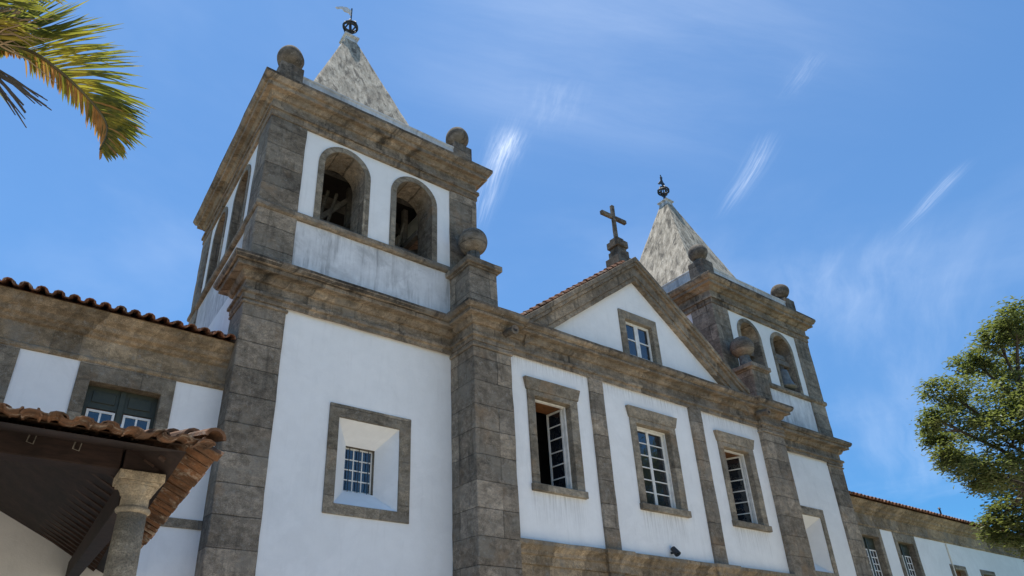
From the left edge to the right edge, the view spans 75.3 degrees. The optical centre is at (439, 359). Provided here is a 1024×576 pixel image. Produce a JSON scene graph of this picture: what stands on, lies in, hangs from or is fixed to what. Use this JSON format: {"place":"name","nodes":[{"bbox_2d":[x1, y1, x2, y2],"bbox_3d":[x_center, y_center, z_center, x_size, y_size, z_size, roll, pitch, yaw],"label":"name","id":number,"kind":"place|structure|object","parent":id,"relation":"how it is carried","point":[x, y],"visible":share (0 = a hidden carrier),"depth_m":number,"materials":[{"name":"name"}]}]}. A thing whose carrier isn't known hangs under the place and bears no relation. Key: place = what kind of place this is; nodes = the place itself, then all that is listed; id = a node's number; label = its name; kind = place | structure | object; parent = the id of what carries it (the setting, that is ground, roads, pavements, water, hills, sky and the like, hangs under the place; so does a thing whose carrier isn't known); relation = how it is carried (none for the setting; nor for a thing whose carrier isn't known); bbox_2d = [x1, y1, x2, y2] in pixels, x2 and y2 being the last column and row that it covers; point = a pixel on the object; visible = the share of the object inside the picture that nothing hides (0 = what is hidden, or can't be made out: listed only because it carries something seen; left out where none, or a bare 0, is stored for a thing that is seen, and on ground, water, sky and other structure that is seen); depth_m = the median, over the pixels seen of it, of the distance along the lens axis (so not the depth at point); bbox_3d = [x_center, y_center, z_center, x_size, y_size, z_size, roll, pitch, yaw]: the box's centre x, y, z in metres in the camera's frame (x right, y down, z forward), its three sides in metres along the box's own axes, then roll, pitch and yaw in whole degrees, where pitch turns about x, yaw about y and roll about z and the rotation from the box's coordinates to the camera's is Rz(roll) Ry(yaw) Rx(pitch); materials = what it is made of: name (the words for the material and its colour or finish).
{"place":"outdoors","nodes":[
{"label":"outdoors","id":0,"kind":"place"},
{"bbox_2d":[0,277,235,575],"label":"monastery wing","id":1,"kind":"structure","parent":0,"point":[72,356],"depth_m":13.96,"materials":[{"name":"white paint"}]},
{"bbox_2d":[0,343,19,402],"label":"window","id":2,"kind":"structure","parent":1,"relation":"in","point":[8,354],"depth_m":13.13,"materials":[{"name":"grey stone"}]},
{"bbox_2d":[0,403,225,575],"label":"porch","id":3,"kind":"object","parent":1,"relation":"attached to","point":[59,470],"visible":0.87,"depth_m":6.45,"materials":[{"name":"brown wood"}]},
{"bbox_2d":[67,361,175,429],"bbox_3d":[-6.837,1.515,13.916,1.961,2.706,0.398,15,-30,-29],"label":"window","id":4,"kind":"structure","parent":1,"relation":"in","point":[118,391],"depth_m":14.24,"materials":[{"name":"grey stone"}]},
{"bbox_2d":[0,0,1023,530],"label":"sky","id":5,"kind":"structure","parent":0,"point":[864,159],"materials":[{"name":"blue"}]},
{"bbox_2d":[186,6,871,575],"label":"church","id":6,"kind":"structure","parent":0,"point":[404,394],"depth_m":18.92,"materials":[{"name":"white paint"}]},
{"bbox_2d":[322,402,410,523],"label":"niche window","id":7,"kind":"structure","parent":6,"relation":"in","point":[362,478],"depth_m":16.39,"materials":[{"name":"grey stone"}]},
{"bbox_2d":[523,375,588,499],"bbox_3d":[3.060,2.312,18.783,2.094,3.299,0.989,15,-30,-29],"label":"window","id":8,"kind":"structure","parent":6,"relation":"in","point":[558,402],"depth_m":18.84,"materials":[{"name":"grey stone"}]},
{"bbox_2d":[617,308,661,364],"bbox_3d":[6.774,-0.630,22.504,1.853,1.917,0.365,15,-30,-29],"label":"window","id":9,"kind":"structure","parent":6,"relation":"in","point":[639,336],"depth_m":22.58,"materials":[{"name":"grey stone"}]},
{"bbox_2d":[625,405,691,517],"bbox_3d":[6.749,3.201,20.607,2.303,3.301,0.475,15,-30,-29],"label":"window","id":10,"kind":"structure","parent":6,"relation":"in","point":[661,488],"depth_m":20.69,"materials":[{"name":"grey stone"}]},
{"bbox_2d":[670,546,680,556],"bbox_3d":[6.890,5.592,19.202,0.191,0.305,0.310,15,-30,-29],"label":"flood lamp","id":11,"kind":"object","parent":6,"relation":"attached to","point":[676,552],"visible":1,"depth_m":19.14,"materials":[{"name":"black metal"}]},
{"bbox_2d":[713,430,772,532],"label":"window","id":12,"kind":"structure","parent":6,"relation":"in","point":[741,478],"depth_m":22.86,"materials":[{"name":"grey stone"}]},
{"bbox_2d":[776,354,796,389],"bbox_3d":[15.272,0.619,29.308,0.874,1.799,1.112,-10,-28,19],"label":"bell","id":13,"kind":"object","parent":6,"relation":"attached to","point":[788,382],"visible":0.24,"depth_m":29.06,"materials":[{"name":"grey metal"}]},
{"bbox_2d":[800,505,838,575],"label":"niche window","id":14,"kind":"structure","parent":6,"relation":"in","point":[824,566],"depth_m":25.71,"materials":[{"name":"white paint"}]},
{"bbox_2d":[849,491,1023,575],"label":"monastery wing","id":15,"kind":"structure","parent":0,"point":[898,539],"depth_m":31.03,"materials":[{"name":"white paint"}]},
{"bbox_2d":[858,525,892,575],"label":"window","id":16,"kind":"structure","parent":15,"relation":"in","point":[879,565],"depth_m":28.76,"materials":[{"name":"grey stone"}]},
{"bbox_2d":[891,532,925,575],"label":"window","id":17,"kind":"structure","parent":15,"relation":"in","point":[906,547],"depth_m":30.22,"materials":[{"name":"grey stone"}]},
{"bbox_2d":[949,564,967,575],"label":"window","id":18,"kind":"structure","parent":15,"relation":"in","point":[960,570],"depth_m":32.29,"materials":[{"name":"grey stone"}]},
{"bbox_2d":[979,569,995,575],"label":"window","id":19,"kind":"structure","parent":15,"relation":"in","point":[983,572],"depth_m":33.66,"materials":[{"name":"grey stone"}]},
{"label":"ground","id":20,"kind":"structure","parent":0,"visible":0},
{"bbox_2d":[0,0,155,161],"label":"palm tree","id":21,"kind":"object","parent":20,"relation":"on","point":[107,110],"visible":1,"depth_m":4.73,"materials":[{"name":"green palm frond leaf"},{"name":"dry brown palm frond"}]},
{"bbox_2d":[103,468,165,575],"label":"porch column","id":22,"kind":"structure","parent":20,"relation":"on","point":[136,489],"depth_m":6.14,"materials":[{"name":"stone"}]},
{"bbox_2d":[909,295,1023,561],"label":"leafy tree","id":23,"kind":"object","parent":20,"relation":"on","point":[982,474],"visible":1,"depth_m":19.86,"materials":[{"name":"green plant"}]}
]}

